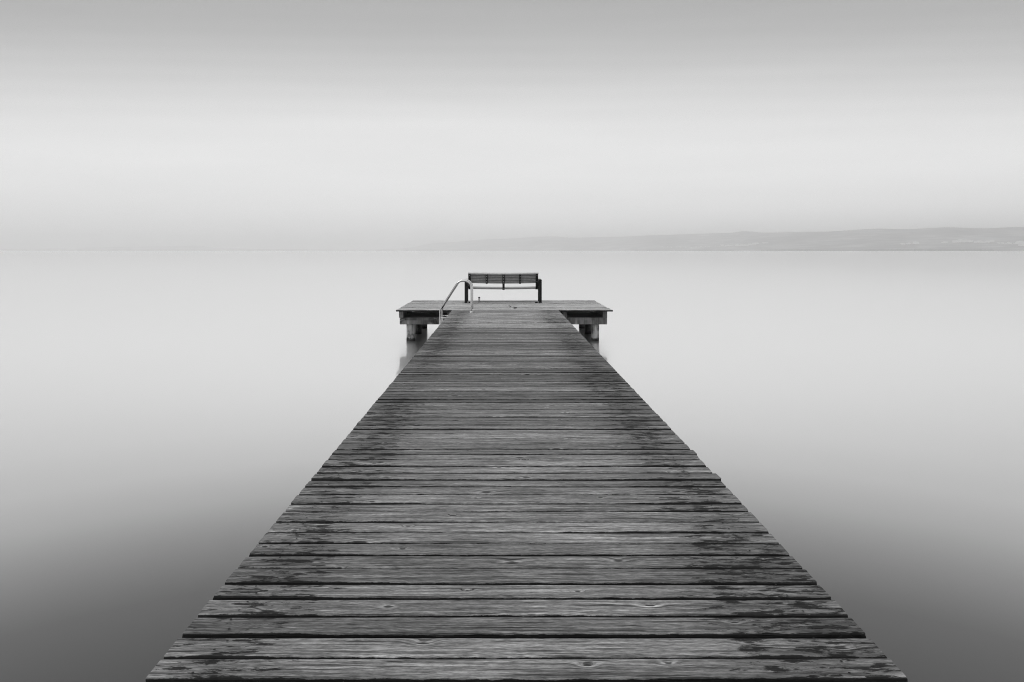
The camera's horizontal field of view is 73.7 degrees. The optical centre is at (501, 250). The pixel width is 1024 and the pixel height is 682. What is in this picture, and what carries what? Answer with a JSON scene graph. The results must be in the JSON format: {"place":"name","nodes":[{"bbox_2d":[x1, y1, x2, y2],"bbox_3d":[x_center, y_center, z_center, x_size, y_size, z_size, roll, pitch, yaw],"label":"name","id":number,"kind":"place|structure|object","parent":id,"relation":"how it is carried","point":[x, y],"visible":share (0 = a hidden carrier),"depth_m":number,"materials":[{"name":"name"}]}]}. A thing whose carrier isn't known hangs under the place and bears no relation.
{"place":"outdoors","nodes":[
{"label":"outdoors","id":0,"kind":"place"},
{"bbox_2d":[0,246,368,250],"bbox_3d":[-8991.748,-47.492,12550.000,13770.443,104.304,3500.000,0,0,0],"label":"hills","id":1,"kind":"structure","parent":0,"point":[172,248],"depth_m":11867.56,"materials":[{"name":"grey"}]},
{"bbox_2d":[0,251,1023,681],"bbox_3d":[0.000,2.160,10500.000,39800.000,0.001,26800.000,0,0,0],"label":"water","id":2,"kind":"structure","parent":0,"point":[176,427],"depth_m":9.40,"materials":[{"name":"grey liquid"}]},
{"bbox_2d":[146,300,907,681],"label":"jetty","id":3,"kind":"object","parent":2,"relation":"in","point":[518,490],"visible":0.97,"depth_m":3.15,"materials":[{"name":"grey wood"}]},
{"bbox_2d":[439,279,473,324],"bbox_3d":[-1.039,1.787,15.745,0.801,2.247,0.633,0,0,0],"label":"ladder","id":4,"kind":"object","parent":3,"relation":"attached to","point":[441,315],"visible":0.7,"depth_m":15.47,"materials":[{"name":"silver metal"}]},
{"bbox_2d":[464,272,541,302],"bbox_3d":[0.037,0.985,18.551,2.085,0.824,0.762,0,0,0],"label":"bench","id":5,"kind":"object","parent":3,"relation":"on","point":[503,279],"visible":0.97,"depth_m":18.35,"materials":[{"name":"wood"}]},
{"bbox_2d":[0,0,1023,249],"label":"sky","id":6,"kind":"structure","parent":0,"point":[247,124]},
{"bbox_2d":[369,227,1023,250],"bbox_3d":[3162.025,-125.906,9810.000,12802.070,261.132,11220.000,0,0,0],"label":"hills","id":7,"kind":"structure","parent":0,"point":[880,239],"depth_m":7503.54,"materials":[{"name":"grey"}]},
{"bbox_2d":[635,248,1023,250],"bbox_3d":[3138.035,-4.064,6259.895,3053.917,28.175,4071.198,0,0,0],"label":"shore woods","id":8,"kind":"object","parent":7,"relation":"on","point":[929,249],"visible":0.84,"depth_m":5493.22,"materials":[{"name":"grey plant"}]}
]}

